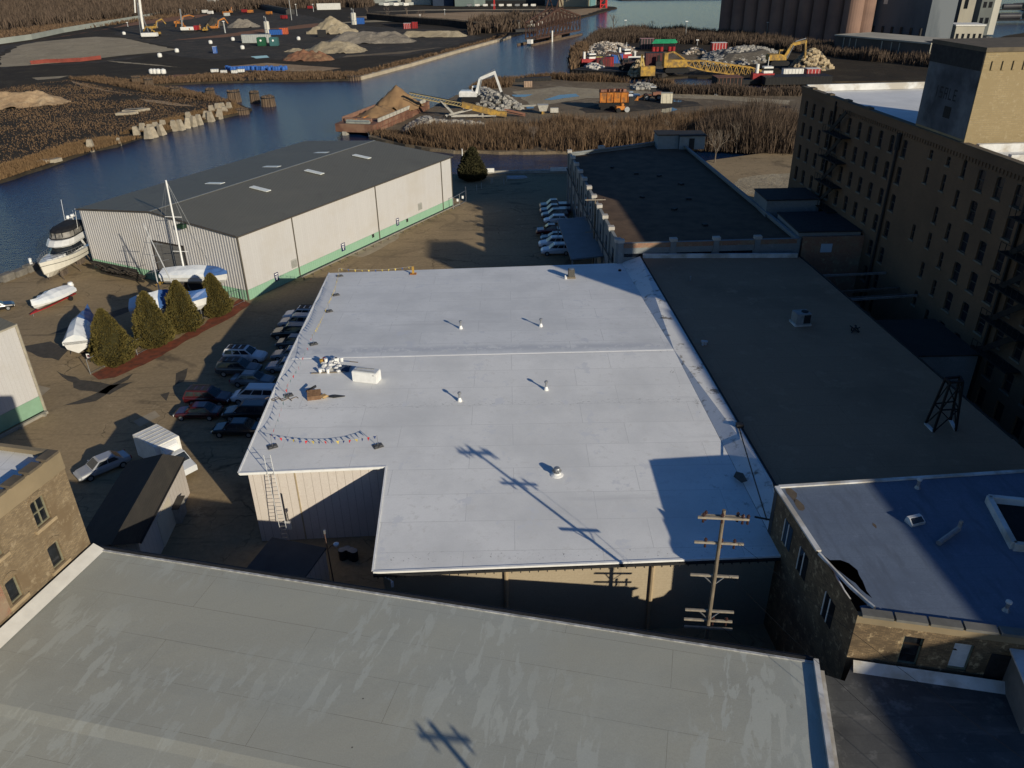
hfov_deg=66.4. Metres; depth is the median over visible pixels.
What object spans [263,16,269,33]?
silo
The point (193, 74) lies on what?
tan clearing
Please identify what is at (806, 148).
window
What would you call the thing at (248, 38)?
trailer
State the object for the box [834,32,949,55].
warehouse
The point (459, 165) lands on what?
evergreen tree
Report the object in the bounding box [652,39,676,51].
tarp shelter
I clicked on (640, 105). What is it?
dark ground
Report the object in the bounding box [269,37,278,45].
tank
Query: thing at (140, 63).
pale track
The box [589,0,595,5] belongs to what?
building
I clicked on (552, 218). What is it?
parked car
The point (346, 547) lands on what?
drum
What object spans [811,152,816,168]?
window
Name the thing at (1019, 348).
window
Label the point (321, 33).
container
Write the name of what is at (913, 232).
window
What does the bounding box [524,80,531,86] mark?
pump hut
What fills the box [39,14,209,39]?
red ground
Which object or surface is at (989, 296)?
window
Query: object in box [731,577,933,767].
overhead cable
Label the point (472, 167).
evergreen tree
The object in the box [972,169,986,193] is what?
window
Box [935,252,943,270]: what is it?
window
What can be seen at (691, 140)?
door
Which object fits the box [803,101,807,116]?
window
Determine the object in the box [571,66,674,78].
barge
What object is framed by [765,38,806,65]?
excavator
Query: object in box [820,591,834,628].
window
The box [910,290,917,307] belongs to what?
window
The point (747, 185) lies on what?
gravel lot
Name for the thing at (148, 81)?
piling cluster
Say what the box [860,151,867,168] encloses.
window
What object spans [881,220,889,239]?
window
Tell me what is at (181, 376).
oil stain
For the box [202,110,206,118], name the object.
concrete block
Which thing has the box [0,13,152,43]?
concrete barrier
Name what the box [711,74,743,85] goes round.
quay block
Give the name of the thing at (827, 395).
grey roof building
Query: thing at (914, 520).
skylight
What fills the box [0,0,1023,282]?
water
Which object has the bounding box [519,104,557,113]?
hopper
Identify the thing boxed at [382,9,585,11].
pale track
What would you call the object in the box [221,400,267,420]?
parked car
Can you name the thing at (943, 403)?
trestle tower
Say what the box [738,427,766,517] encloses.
overhead cable
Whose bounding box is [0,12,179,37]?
woods
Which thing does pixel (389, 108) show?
sand heap
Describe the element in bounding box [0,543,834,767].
foreground building
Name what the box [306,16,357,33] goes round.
sand pile
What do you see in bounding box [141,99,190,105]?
dirt track
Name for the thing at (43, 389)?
worn patch
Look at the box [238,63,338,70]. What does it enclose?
tan clearing
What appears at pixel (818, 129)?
window
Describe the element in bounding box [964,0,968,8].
window
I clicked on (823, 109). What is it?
window
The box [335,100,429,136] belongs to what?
sand barge
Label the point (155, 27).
excavator
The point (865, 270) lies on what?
window
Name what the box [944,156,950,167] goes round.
window
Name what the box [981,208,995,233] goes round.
window
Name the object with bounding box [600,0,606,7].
red tower
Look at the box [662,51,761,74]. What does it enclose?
crawler crane
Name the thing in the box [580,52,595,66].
tugboat
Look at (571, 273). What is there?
condenser unit
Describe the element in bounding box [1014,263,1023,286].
window
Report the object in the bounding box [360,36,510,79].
river wall
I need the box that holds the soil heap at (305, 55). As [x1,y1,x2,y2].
[282,49,334,60]
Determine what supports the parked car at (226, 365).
on the lot pavement
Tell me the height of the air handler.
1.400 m
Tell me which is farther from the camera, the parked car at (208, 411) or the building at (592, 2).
the building at (592, 2)
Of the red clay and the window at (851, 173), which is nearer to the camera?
the window at (851, 173)
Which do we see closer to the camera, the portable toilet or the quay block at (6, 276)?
the quay block at (6, 276)
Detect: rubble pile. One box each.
[402,115,484,131]
[458,86,523,111]
[630,82,657,89]
[699,45,777,66]
[788,48,834,70]
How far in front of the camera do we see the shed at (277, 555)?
55.58 m
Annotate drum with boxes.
[338,547,346,560]
[344,545,349,558]
[347,547,353,560]
[350,548,358,561]
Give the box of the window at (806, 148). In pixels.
[803,148,808,163]
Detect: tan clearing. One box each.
[165,74,247,77]
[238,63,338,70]
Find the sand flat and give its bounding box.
[0,37,173,66]
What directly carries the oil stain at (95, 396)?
on the yard at (94, 286)
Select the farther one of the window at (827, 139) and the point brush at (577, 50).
the point brush at (577, 50)
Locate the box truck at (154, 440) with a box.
[133,424,197,474]
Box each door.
[151,240,189,287]
[156,497,175,546]
[689,138,694,148]
[982,654,1010,680]
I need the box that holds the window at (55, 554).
[45,535,71,575]
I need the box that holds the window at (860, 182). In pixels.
[855,176,862,194]
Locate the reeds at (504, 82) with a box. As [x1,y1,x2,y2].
[469,70,674,89]
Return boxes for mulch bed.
[92,299,249,378]
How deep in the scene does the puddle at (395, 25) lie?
584.80 m
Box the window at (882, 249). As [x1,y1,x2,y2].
[876,247,884,264]
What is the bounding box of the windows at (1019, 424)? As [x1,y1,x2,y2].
[795,123,1023,438]
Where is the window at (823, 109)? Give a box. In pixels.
[818,107,824,123]
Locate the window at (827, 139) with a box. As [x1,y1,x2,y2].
[823,133,828,149]
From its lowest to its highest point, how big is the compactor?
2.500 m
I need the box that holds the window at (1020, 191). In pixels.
[1009,184,1023,210]
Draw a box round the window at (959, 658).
[947,643,973,669]
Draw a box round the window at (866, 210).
[860,207,867,225]
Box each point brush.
[566,40,589,72]
[580,23,929,66]
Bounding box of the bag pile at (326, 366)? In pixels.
[311,356,357,373]
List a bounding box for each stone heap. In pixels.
[584,62,604,69]
[628,59,642,77]
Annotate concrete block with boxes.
[86,139,94,151]
[132,126,140,134]
[139,123,145,131]
[144,127,153,138]
[149,126,158,137]
[156,124,166,135]
[170,120,177,130]
[176,119,185,130]
[184,117,190,128]
[190,115,197,126]
[195,114,203,125]
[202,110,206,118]
[207,111,214,121]
[208,105,214,110]
[214,103,220,108]
[216,108,222,119]
[226,102,231,108]
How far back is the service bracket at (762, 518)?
50.84 m
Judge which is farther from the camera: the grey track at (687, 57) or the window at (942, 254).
the grey track at (687, 57)
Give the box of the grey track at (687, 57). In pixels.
[586,51,702,74]
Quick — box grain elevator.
[871,0,958,37]
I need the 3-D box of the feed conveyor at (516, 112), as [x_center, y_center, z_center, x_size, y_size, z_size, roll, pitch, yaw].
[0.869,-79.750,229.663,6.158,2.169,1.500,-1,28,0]
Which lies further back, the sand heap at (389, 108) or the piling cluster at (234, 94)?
the piling cluster at (234, 94)
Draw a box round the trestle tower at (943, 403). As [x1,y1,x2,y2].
[924,375,963,431]
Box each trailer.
[241,34,270,42]
[316,3,340,9]
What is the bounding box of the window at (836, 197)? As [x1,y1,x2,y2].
[832,191,838,206]
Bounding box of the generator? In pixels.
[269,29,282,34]
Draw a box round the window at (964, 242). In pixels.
[956,231,969,255]
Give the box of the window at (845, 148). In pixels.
[841,142,847,158]
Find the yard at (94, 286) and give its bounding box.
[0,152,792,649]
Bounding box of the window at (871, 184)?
[865,182,872,200]
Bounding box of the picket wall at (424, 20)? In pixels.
[366,13,483,27]
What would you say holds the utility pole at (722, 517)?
on the yard at (94, 286)
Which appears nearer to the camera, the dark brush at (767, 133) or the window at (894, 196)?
the window at (894, 196)
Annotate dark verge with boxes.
[0,40,51,53]
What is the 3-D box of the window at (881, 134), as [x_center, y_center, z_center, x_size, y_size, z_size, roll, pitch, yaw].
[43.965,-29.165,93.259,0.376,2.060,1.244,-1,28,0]
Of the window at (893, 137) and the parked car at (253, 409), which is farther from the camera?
the window at (893, 137)
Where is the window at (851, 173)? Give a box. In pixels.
[845,171,852,188]
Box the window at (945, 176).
[938,174,946,193]
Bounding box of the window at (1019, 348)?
[1009,342,1023,364]
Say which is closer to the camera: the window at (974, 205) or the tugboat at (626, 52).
the window at (974, 205)
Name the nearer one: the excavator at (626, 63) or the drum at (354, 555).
the drum at (354, 555)
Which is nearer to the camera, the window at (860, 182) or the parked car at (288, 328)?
the parked car at (288, 328)
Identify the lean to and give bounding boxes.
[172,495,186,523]
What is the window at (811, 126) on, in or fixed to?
in the brick mill
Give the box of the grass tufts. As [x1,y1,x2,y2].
[0,80,211,161]
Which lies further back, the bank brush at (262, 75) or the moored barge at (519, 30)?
the moored barge at (519, 30)
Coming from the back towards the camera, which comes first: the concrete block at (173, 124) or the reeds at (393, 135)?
the concrete block at (173, 124)
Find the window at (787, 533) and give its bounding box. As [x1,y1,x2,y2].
[781,519,792,551]
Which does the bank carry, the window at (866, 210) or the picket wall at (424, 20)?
the picket wall at (424, 20)
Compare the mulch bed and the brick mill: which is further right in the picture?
the brick mill
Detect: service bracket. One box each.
[735,422,743,428]
[754,516,769,520]
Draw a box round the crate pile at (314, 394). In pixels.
[306,385,344,400]
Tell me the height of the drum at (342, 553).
0.900 m
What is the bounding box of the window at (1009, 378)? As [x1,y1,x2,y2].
[999,374,1013,396]
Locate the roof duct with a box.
[936,520,963,545]
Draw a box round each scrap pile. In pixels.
[586,41,637,55]
[682,47,705,54]
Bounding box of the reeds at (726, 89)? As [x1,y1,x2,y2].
[655,82,801,95]
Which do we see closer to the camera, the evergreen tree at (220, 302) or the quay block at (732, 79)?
the evergreen tree at (220, 302)
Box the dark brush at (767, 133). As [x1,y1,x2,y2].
[691,92,798,154]
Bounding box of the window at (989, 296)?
[981,282,994,306]
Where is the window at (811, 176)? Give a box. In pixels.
[807,176,812,190]
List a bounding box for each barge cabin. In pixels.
[595,57,610,65]
[611,52,622,62]
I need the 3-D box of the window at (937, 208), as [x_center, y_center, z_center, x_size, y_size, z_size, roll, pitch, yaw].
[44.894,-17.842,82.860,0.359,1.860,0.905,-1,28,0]
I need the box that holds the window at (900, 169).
[893,166,901,186]
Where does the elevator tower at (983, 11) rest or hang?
on the peninsula at (845, 70)
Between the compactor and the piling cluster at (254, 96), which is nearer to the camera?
the compactor
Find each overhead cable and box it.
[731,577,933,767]
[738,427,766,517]
[740,544,1023,758]
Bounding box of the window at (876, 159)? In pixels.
[870,156,878,174]
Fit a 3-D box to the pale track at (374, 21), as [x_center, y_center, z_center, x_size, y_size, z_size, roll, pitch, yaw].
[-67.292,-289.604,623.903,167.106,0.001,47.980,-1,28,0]
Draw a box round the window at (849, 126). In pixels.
[845,118,851,135]
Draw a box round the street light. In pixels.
[323,530,338,580]
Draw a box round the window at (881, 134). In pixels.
[875,130,883,148]
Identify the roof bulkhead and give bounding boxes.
[1002,648,1023,733]
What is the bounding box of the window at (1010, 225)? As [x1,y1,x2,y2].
[999,218,1014,242]
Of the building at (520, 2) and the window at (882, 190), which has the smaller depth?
the window at (882, 190)
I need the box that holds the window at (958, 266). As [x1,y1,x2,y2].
[948,261,960,284]
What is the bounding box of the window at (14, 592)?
[2,571,29,610]
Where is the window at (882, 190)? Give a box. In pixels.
[876,187,883,206]
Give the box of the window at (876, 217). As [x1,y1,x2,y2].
[870,213,878,231]
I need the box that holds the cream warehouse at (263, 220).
[75,140,452,300]
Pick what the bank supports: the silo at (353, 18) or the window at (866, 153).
the silo at (353, 18)
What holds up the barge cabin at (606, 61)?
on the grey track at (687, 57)
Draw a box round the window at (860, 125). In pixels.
[855,122,861,139]
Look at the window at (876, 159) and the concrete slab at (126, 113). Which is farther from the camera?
the concrete slab at (126, 113)
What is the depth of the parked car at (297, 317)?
97.41 m
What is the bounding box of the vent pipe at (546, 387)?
[544,380,548,390]
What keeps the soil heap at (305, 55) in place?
on the dark ground at (172, 36)
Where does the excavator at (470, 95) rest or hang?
on the rubble pile at (492, 99)
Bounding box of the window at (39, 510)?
[27,490,57,534]
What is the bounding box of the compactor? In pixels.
[614,103,629,112]
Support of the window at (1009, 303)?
in the brick mill
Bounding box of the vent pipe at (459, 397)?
[457,391,461,401]
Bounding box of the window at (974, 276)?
[964,271,977,295]
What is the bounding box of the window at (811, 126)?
[806,126,811,141]
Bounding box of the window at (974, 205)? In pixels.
[964,200,977,224]
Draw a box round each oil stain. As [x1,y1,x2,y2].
[25,341,67,359]
[49,307,128,334]
[57,371,131,393]
[66,374,131,404]
[160,392,168,400]
[175,368,187,384]
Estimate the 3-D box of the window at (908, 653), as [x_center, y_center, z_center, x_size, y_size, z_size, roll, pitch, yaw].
[20.672,13.761,40.656,0.949,1.982,0.120,5,29,11]
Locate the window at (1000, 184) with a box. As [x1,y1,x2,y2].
[990,176,1004,202]
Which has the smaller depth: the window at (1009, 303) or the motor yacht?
the window at (1009, 303)
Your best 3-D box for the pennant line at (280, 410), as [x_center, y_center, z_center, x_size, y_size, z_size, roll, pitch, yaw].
[-19.042,2.304,63.987,0.113,0.835,7.688,-3,28,-3]
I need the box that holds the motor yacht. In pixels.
[37,201,92,279]
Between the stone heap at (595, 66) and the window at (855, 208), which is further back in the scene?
the stone heap at (595, 66)
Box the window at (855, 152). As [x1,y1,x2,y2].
[850,146,857,163]
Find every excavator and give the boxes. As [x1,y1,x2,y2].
[143,25,160,35]
[149,18,166,30]
[174,14,194,25]
[175,20,189,29]
[202,23,210,31]
[210,17,228,30]
[459,69,503,101]
[599,50,634,70]
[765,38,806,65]
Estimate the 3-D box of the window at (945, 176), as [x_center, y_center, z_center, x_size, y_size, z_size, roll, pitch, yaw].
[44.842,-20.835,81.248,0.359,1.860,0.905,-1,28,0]
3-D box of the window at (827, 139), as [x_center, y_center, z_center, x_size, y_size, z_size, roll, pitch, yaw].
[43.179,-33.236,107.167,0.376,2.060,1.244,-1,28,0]
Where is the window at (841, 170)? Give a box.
[836,166,842,182]
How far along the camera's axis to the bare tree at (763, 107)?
192.62 m
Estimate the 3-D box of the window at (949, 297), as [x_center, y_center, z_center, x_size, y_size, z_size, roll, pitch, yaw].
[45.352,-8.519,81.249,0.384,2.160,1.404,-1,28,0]
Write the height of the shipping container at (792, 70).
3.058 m
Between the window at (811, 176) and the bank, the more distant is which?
the bank
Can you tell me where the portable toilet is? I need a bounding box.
[212,46,217,52]
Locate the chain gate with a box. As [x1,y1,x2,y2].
[452,186,466,208]
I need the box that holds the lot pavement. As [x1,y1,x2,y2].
[66,176,583,554]
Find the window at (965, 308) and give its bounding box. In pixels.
[956,301,969,325]
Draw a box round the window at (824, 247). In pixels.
[820,244,832,251]
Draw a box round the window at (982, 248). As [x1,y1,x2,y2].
[973,240,986,265]
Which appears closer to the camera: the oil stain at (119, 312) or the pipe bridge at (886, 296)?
the pipe bridge at (886, 296)
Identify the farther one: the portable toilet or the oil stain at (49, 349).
the portable toilet
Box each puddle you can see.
[251,55,268,57]
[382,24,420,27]
[512,94,531,96]
[544,94,577,99]
[661,108,676,112]
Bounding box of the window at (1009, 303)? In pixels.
[1004,298,1013,318]
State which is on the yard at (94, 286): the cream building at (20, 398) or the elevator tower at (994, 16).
the cream building at (20, 398)
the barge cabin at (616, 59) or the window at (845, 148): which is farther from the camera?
the barge cabin at (616, 59)
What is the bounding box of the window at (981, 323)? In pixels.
[973,313,985,337]
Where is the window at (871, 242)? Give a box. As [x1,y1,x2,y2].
[865,239,872,256]
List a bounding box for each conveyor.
[409,92,506,118]
[504,109,524,115]
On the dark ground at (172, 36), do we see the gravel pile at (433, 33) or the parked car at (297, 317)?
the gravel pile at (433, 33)
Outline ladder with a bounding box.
[263,455,288,538]
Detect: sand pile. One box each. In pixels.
[0,90,70,109]
[284,48,301,51]
[305,40,367,53]
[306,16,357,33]
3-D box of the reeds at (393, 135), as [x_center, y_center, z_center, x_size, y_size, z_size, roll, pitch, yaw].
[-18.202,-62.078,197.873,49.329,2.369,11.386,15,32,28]
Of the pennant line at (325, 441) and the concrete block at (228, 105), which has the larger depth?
the concrete block at (228, 105)
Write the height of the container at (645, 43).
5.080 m
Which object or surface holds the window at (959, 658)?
in the brick building at (864, 561)
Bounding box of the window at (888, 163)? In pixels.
[881,161,889,179]
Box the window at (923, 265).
[917,261,924,279]
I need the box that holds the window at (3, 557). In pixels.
[0,537,10,562]
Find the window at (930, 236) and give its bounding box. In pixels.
[924,232,931,250]
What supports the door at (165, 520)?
in the storage shed at (134, 511)
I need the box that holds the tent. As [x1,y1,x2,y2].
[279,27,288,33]
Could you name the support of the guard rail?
on the lot pavement
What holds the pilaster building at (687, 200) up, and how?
on the yard at (94, 286)
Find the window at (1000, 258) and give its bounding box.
[990,250,1004,275]
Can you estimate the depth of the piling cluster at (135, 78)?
307.17 m
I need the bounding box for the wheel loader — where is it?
[635,86,661,100]
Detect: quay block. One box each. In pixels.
[0,271,14,282]
[10,268,27,277]
[22,262,39,272]
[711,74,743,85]
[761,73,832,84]
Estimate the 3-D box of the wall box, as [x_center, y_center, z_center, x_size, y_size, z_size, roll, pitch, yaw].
[-17.486,9.854,60.380,0.500,3.350,0.220,-1,28,0]
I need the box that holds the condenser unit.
[565,268,575,278]
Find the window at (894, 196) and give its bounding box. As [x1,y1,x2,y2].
[887,194,895,213]
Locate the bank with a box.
[0,0,616,183]
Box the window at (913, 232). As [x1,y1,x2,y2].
[908,224,915,241]
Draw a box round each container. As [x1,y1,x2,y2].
[317,30,325,36]
[356,17,364,23]
[403,23,410,28]
[412,21,417,27]
[606,56,613,66]
[639,38,654,49]
[660,92,672,102]
[710,42,726,50]
[803,67,820,73]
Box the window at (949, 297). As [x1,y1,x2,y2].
[941,291,953,313]
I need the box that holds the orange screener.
[598,88,634,109]
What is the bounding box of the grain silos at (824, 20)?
[718,0,876,40]
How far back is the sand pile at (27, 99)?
262.61 m
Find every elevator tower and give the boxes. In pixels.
[954,0,961,22]
[957,0,975,22]
[971,0,994,34]
[987,0,1001,34]
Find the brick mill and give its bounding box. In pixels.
[788,37,1023,447]
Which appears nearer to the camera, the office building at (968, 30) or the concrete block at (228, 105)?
the concrete block at (228, 105)
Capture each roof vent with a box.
[701,340,707,345]
[914,478,922,489]
[1001,599,1012,612]
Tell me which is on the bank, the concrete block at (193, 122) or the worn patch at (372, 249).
the concrete block at (193, 122)
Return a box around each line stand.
[267,435,277,449]
[283,388,293,397]
[372,438,383,448]
[410,266,416,274]
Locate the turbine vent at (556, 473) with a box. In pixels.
[550,466,563,478]
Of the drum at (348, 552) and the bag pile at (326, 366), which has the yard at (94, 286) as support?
the drum at (348, 552)
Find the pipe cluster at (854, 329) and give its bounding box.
[850,325,859,332]
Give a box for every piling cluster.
[131,75,140,81]
[143,77,153,85]
[170,86,179,94]
[205,87,214,94]
[226,89,241,102]
[236,107,249,114]
[249,90,260,102]
[260,94,275,106]
[347,74,360,80]
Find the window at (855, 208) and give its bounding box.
[850,201,857,218]
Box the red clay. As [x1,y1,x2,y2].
[180,23,318,39]
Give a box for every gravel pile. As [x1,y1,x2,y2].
[205,17,224,25]
[227,18,259,27]
[326,31,415,43]
[403,31,466,36]
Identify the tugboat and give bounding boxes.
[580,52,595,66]
[618,44,640,59]
[743,60,774,84]
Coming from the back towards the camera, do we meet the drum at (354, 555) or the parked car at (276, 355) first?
the parked car at (276, 355)
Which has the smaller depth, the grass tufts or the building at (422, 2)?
the grass tufts
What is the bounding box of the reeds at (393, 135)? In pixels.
[368,128,532,150]
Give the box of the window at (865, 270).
[860,265,867,282]
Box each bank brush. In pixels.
[0,102,242,179]
[68,74,236,102]
[140,33,507,83]
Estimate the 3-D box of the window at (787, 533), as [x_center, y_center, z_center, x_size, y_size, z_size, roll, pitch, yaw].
[17.103,9.392,48.539,0.110,1.700,1.160,-3,28,-3]
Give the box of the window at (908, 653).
[897,636,922,663]
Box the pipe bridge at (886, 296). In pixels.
[824,272,917,300]
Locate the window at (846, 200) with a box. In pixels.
[841,195,847,212]
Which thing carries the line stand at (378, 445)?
on the white roof building at (443, 493)
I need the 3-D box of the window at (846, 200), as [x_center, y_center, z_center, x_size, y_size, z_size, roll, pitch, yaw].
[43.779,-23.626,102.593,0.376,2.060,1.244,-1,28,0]
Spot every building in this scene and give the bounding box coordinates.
[0,318,47,438]
[0,443,90,627]
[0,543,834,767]
[238,256,780,629]
[374,0,400,2]
[405,0,432,4]
[433,0,454,5]
[455,0,484,5]
[485,0,544,4]
[545,0,558,5]
[557,141,863,296]
[559,0,588,6]
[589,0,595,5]
[596,0,605,7]
[640,253,1023,530]
[763,469,1023,680]
[820,660,1023,767]
[950,22,986,38]
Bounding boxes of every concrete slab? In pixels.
[37,157,62,162]
[115,111,138,115]
[122,108,149,111]
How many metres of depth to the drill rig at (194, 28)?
555.71 m
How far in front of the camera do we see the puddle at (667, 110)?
237.13 m
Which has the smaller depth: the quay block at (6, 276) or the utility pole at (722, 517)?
the utility pole at (722, 517)
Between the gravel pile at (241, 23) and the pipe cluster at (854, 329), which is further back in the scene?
the gravel pile at (241, 23)
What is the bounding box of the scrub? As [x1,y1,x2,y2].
[466,9,538,34]
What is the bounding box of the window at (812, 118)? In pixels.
[810,104,815,119]
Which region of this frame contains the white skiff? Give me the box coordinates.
[507,175,526,178]
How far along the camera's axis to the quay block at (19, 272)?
116.17 m
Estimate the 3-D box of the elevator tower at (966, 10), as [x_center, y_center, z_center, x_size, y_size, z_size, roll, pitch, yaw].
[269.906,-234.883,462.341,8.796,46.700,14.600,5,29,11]
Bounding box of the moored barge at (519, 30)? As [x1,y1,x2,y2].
[513,28,536,32]
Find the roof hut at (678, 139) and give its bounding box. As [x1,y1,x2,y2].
[653,130,706,148]
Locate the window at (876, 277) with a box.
[870,275,878,291]
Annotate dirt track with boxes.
[34,76,64,79]
[70,80,131,94]
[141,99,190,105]
[344,47,437,56]
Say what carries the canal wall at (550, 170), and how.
on the yard at (94, 286)
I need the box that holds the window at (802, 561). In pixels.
[796,546,808,580]
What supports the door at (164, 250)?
in the cream warehouse at (263, 220)
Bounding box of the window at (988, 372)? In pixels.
[981,361,993,381]
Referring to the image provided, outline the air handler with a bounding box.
[789,309,811,326]
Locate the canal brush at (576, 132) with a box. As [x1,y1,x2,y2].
[402,104,784,151]
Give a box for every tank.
[256,37,266,45]
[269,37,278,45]
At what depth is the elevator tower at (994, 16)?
438.60 m
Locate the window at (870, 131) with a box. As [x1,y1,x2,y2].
[865,126,872,144]
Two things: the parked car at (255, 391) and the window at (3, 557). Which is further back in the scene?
the parked car at (255, 391)
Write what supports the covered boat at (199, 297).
on the yard at (94, 286)
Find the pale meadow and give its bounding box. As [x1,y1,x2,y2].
[359,7,607,21]
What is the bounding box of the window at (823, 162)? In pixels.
[819,159,824,172]
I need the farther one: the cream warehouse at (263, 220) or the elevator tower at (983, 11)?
the elevator tower at (983, 11)
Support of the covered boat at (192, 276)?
on the yard at (94, 286)
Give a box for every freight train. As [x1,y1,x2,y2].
[974,3,1023,9]
[997,13,1023,20]
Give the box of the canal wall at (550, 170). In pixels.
[487,167,566,173]
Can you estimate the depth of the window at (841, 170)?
103.88 m
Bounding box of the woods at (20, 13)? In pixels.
[0,0,374,29]
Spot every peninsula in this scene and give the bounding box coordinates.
[369,79,801,154]
[580,33,1023,83]
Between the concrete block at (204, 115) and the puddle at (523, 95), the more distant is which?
the puddle at (523, 95)
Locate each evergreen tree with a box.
[87,308,139,367]
[131,290,176,349]
[163,279,205,334]
[201,272,234,317]
[457,146,487,181]
[457,152,465,179]
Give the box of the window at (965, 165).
[958,160,967,179]
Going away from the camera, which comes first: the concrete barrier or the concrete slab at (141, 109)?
the concrete slab at (141, 109)
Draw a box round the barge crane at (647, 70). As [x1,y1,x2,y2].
[639,54,655,75]
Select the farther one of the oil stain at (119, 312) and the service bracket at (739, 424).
the oil stain at (119, 312)
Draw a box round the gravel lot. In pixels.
[734,173,789,194]
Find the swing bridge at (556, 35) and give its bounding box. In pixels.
[517,0,582,45]
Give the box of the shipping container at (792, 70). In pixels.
[781,68,803,73]
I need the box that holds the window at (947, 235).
[942,222,951,241]
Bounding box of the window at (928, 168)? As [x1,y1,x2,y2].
[921,167,929,185]
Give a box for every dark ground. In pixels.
[1,12,481,68]
[579,99,702,112]
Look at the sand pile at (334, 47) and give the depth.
408.77 m
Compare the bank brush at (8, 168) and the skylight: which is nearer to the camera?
the skylight
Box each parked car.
[0,301,14,310]
[73,449,131,481]
[173,401,223,420]
[183,384,233,405]
[210,417,258,437]
[215,356,262,376]
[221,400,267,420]
[222,343,267,362]
[229,370,275,387]
[230,383,275,404]
[265,356,287,373]
[270,322,303,339]
[270,345,292,360]
[275,333,298,348]
[277,312,308,326]
[282,304,312,317]
[536,223,560,235]
[538,235,563,246]
[539,198,569,207]
[539,203,570,212]
[540,231,561,239]
[541,207,568,217]
[541,242,568,255]
[543,213,567,222]
[629,91,639,96]
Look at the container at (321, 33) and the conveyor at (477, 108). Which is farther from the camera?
the container at (321, 33)
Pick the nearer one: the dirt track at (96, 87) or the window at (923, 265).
the window at (923, 265)
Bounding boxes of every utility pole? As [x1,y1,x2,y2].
[585,197,605,263]
[684,509,749,639]
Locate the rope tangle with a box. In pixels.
[265,396,297,400]
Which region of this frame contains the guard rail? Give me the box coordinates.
[301,203,460,279]
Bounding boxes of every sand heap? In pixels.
[357,105,392,117]
[376,85,424,110]
[380,105,395,111]
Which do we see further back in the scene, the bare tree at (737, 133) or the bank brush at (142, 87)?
the bank brush at (142, 87)
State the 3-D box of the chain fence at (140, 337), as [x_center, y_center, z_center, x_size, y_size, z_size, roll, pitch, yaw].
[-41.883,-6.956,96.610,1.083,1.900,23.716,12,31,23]
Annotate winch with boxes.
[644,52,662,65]
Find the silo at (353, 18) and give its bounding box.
[350,9,356,24]
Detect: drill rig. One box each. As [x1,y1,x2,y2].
[134,0,158,38]
[179,9,199,31]
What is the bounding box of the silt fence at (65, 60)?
[30,55,100,63]
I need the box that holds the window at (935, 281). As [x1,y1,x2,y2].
[928,280,936,297]
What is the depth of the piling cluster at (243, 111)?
244.78 m
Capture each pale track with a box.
[112,61,171,66]
[343,20,470,22]
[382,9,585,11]
[513,86,789,105]
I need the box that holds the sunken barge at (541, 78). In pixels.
[513,76,551,81]
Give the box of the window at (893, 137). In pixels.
[886,134,894,153]
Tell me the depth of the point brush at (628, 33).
412.14 m
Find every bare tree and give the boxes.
[527,126,538,145]
[706,129,736,162]
[730,121,744,152]
[754,100,784,116]
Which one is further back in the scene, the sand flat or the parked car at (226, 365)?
the sand flat
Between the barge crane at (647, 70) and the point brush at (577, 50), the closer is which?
the barge crane at (647, 70)
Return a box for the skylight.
[904,514,925,526]
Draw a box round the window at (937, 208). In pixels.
[930,207,938,224]
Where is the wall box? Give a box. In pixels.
[281,493,291,529]
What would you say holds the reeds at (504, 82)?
on the peninsula at (441, 109)
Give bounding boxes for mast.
[143,223,171,282]
[145,237,161,289]
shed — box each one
[86,454,189,553]
[247,537,329,580]
[260,4,294,14]
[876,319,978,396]
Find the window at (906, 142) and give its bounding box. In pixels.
[898,139,907,159]
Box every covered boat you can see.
[30,282,76,315]
[62,304,93,354]
[128,288,206,315]
[152,180,226,290]
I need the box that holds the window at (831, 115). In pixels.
[828,110,832,125]
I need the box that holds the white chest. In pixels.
[352,366,380,383]
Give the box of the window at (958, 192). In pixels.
[951,190,959,209]
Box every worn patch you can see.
[34,383,49,394]
[134,411,159,425]
[350,230,403,256]
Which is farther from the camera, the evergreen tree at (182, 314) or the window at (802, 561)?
the evergreen tree at (182, 314)
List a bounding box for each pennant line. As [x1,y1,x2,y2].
[271,386,286,436]
[272,435,376,443]
[339,266,411,271]
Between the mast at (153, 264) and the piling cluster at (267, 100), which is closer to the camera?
the mast at (153, 264)
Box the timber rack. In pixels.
[90,260,145,282]
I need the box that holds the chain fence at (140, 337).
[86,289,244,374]
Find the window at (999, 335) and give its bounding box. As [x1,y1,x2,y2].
[994,330,1003,350]
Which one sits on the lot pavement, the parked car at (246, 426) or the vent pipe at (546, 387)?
the parked car at (246, 426)
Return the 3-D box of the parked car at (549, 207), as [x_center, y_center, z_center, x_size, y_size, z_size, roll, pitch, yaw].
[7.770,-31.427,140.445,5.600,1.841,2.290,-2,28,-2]
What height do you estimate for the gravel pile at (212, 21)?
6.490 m
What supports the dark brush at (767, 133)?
on the peninsula at (441, 109)
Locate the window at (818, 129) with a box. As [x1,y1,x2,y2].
[815,129,820,145]

